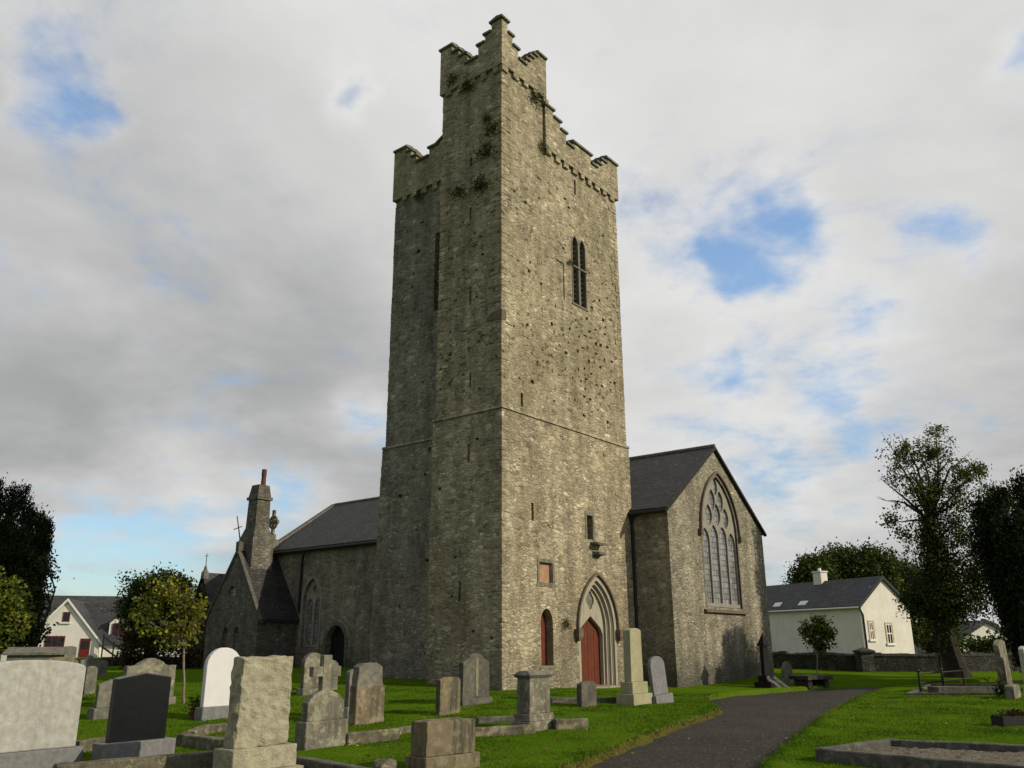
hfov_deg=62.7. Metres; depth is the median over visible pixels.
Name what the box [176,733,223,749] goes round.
grave kerb
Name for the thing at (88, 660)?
headstone
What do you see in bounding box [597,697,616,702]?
grave kerb
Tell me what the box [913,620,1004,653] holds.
bungalow
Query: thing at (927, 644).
hedge bush
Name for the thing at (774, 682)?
broken kerb stone
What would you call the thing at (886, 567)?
background tree
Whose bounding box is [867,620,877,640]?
window
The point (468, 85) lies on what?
wall plant
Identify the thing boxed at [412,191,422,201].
wall plant
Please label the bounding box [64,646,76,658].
headstone
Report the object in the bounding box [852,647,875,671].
gate pier
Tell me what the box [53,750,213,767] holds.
grave kerb
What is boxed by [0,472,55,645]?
yew tree
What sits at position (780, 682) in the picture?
broken kerb stone
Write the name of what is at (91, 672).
headstone
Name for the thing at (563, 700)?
grave kerb
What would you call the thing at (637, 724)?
fallen leaves
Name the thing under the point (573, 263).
wall plant
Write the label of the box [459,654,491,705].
headstone
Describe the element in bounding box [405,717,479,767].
headstone
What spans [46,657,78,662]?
headstone
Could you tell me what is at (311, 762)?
grave kerb
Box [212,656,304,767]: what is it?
headstone
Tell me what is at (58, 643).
window
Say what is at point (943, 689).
ledger slab
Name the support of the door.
in the dormer house
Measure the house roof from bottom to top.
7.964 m
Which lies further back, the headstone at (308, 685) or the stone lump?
the headstone at (308, 685)
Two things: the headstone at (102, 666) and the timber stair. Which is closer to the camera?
the headstone at (102, 666)
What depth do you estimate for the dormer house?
82.74 m
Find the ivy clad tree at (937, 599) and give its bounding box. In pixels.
[875,422,993,677]
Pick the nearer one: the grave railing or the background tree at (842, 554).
the grave railing
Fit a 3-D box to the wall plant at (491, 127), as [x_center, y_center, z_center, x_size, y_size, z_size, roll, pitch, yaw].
[-0.727,-8.815,28.970,1.113,0.858,0.559,-13,-22,37]
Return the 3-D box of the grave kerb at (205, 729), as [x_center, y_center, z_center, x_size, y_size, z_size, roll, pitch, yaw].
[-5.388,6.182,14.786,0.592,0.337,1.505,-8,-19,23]
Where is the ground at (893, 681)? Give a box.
[76,657,1023,767]
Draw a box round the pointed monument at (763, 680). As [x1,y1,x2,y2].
[754,633,778,687]
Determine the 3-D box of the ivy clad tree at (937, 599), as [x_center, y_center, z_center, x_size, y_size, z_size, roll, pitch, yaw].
[17.265,6.503,33.578,5.286,10.464,3.229,0,-17,0]
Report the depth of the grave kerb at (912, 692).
23.20 m
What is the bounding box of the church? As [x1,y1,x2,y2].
[186,14,773,690]
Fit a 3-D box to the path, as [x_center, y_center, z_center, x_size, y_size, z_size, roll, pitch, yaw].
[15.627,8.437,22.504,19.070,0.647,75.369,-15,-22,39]
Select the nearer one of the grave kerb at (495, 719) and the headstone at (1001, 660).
the grave kerb at (495, 719)
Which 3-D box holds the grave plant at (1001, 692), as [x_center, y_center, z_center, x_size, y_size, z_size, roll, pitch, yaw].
[12.520,7.816,21.458,0.539,0.716,0.552,5,-18,-18]
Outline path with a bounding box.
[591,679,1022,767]
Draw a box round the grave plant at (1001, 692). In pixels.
[987,677,1011,696]
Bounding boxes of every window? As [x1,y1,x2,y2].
[44,636,65,646]
[60,612,70,623]
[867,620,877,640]
[884,622,896,644]
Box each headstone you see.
[0,654,6,660]
[0,660,85,767]
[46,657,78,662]
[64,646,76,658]
[79,655,97,667]
[83,666,97,693]
[87,679,112,719]
[91,672,175,760]
[97,660,107,675]
[123,658,175,704]
[194,648,239,720]
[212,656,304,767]
[294,655,347,750]
[296,653,319,695]
[330,660,338,689]
[343,669,352,718]
[348,662,384,724]
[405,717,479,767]
[435,677,460,715]
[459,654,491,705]
[577,681,596,706]
[616,628,652,705]
[647,656,673,703]
[781,662,793,683]
[993,640,1012,689]
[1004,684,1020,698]
[1018,646,1023,690]
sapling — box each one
[125,570,209,702]
[797,613,837,684]
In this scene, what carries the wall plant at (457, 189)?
attached to the church
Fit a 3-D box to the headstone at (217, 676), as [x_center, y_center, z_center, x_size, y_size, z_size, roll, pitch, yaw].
[-5.973,6.189,17.264,0.280,1.483,0.927,-13,-21,36]
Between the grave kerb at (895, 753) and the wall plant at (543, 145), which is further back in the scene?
the wall plant at (543, 145)
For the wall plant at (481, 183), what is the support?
attached to the church
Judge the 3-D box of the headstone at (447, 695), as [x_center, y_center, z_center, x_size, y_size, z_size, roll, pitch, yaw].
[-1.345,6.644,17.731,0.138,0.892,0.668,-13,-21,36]
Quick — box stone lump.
[370,758,396,767]
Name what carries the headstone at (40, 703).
on the ground at (893, 681)
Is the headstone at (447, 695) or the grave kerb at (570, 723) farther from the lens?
the headstone at (447, 695)
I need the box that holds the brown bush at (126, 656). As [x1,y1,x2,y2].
[108,621,204,668]
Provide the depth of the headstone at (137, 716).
12.19 m
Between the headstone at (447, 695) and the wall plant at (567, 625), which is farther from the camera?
the wall plant at (567, 625)
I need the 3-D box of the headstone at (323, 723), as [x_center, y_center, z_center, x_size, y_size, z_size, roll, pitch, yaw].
[-3.059,5.196,13.648,0.275,1.527,0.877,-13,-21,36]
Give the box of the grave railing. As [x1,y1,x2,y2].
[916,667,965,691]
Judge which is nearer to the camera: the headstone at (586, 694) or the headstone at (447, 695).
the headstone at (447, 695)
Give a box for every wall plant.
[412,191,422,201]
[441,72,459,85]
[448,181,466,202]
[457,74,476,96]
[469,172,493,201]
[472,135,497,164]
[478,116,503,136]
[481,112,491,123]
[530,89,547,110]
[537,138,549,156]
[562,618,572,631]
[568,259,575,268]
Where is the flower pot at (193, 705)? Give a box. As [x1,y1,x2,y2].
[185,693,200,718]
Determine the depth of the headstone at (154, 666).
19.33 m
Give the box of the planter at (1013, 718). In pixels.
[990,708,1023,726]
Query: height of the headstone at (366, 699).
1.268 m
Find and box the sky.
[0,0,1023,626]
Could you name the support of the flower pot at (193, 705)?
on the ground at (893, 681)
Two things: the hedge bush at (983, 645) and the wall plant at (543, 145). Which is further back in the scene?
the hedge bush at (983, 645)
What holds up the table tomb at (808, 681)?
on the ground at (893, 681)
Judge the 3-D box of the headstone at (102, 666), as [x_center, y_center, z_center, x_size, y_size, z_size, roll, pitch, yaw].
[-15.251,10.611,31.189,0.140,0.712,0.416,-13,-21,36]
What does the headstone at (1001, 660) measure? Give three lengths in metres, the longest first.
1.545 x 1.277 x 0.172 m
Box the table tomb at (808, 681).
[789,674,833,689]
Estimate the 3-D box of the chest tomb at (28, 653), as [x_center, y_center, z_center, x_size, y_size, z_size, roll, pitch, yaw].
[-13.238,7.929,23.294,1.440,1.232,1.000,4,-18,-14]
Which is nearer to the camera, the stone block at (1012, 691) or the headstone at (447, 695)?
the headstone at (447, 695)
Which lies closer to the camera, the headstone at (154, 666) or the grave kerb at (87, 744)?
the grave kerb at (87, 744)
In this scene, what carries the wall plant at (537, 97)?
attached to the church
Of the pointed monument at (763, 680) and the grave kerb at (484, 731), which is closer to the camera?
the grave kerb at (484, 731)
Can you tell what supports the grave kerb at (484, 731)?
on the ground at (893, 681)
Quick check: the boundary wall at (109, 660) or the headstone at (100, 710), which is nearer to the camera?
the headstone at (100, 710)
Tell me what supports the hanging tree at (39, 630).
on the ground at (893, 681)
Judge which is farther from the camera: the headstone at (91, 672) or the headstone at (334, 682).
the headstone at (334, 682)
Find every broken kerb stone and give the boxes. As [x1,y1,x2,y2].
[766,676,782,687]
[773,676,789,688]
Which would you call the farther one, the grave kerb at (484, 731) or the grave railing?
the grave railing
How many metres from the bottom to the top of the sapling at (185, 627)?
3.163 m
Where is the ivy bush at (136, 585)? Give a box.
[107,562,215,661]
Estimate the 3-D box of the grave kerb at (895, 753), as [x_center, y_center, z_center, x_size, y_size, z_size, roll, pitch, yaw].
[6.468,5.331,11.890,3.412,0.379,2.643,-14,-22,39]
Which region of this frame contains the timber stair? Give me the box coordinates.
[101,635,124,656]
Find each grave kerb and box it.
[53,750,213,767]
[75,737,105,752]
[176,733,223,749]
[181,723,225,734]
[296,756,371,767]
[346,728,399,744]
[398,718,473,733]
[475,724,534,736]
[476,715,512,722]
[550,697,576,702]
[552,717,587,729]
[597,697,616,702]
[815,739,1023,767]
[905,684,999,694]
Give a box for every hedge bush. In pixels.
[914,620,963,653]
[955,629,1011,653]
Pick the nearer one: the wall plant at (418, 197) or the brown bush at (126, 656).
the wall plant at (418, 197)
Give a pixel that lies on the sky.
(819, 206)
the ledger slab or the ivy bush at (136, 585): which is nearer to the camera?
the ledger slab
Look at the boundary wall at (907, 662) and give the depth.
36.32 m
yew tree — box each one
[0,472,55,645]
[962,465,1023,672]
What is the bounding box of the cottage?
[766,568,914,653]
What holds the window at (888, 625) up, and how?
in the cottage
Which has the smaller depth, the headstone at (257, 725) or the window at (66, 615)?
the headstone at (257, 725)
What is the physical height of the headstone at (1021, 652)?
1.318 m
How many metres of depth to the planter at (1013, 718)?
15.59 m
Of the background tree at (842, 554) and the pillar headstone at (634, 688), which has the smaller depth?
the pillar headstone at (634, 688)
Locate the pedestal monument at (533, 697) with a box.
[510,670,553,731]
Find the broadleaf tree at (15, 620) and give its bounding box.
[0,566,46,654]
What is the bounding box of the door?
[78,638,90,656]
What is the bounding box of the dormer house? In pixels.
[24,598,186,656]
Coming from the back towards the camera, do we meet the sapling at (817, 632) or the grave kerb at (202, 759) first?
the sapling at (817, 632)
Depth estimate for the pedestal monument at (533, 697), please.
15.42 m
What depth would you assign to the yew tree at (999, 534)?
29.29 m
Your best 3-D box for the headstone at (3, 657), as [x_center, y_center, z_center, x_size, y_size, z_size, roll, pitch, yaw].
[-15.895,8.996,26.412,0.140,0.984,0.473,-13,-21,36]
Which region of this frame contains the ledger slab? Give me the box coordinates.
[927,686,997,692]
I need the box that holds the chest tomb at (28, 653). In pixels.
[2,647,68,660]
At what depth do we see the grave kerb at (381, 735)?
13.97 m
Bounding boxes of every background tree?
[781,549,841,584]
[805,537,871,579]
[840,537,909,597]
[894,554,945,652]
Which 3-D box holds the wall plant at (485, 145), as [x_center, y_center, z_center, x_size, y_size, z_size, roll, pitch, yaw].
[-0.910,-8.039,28.773,1.171,1.140,0.735,-13,-22,37]
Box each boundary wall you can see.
[76,656,180,665]
[772,651,1021,671]
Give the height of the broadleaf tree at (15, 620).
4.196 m
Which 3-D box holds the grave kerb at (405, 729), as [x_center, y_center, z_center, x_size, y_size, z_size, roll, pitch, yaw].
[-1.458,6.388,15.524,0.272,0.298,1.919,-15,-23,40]
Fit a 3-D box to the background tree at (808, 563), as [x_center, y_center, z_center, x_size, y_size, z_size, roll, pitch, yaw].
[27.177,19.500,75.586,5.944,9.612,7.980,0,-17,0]
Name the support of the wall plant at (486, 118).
attached to the church
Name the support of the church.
on the ground at (893, 681)
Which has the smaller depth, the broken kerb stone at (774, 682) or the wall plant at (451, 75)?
the broken kerb stone at (774, 682)
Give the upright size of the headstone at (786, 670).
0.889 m
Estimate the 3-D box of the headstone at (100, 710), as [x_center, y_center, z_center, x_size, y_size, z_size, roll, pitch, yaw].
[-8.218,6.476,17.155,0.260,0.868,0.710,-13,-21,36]
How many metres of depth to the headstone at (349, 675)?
17.09 m
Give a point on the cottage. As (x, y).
(863, 611)
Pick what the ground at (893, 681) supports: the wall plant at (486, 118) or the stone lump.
the stone lump
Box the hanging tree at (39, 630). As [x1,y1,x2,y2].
[11,549,74,646]
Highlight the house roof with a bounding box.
[40,595,127,621]
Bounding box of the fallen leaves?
[80,682,996,766]
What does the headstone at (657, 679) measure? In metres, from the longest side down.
1.217 x 0.878 x 0.260 m
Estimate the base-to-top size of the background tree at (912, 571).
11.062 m

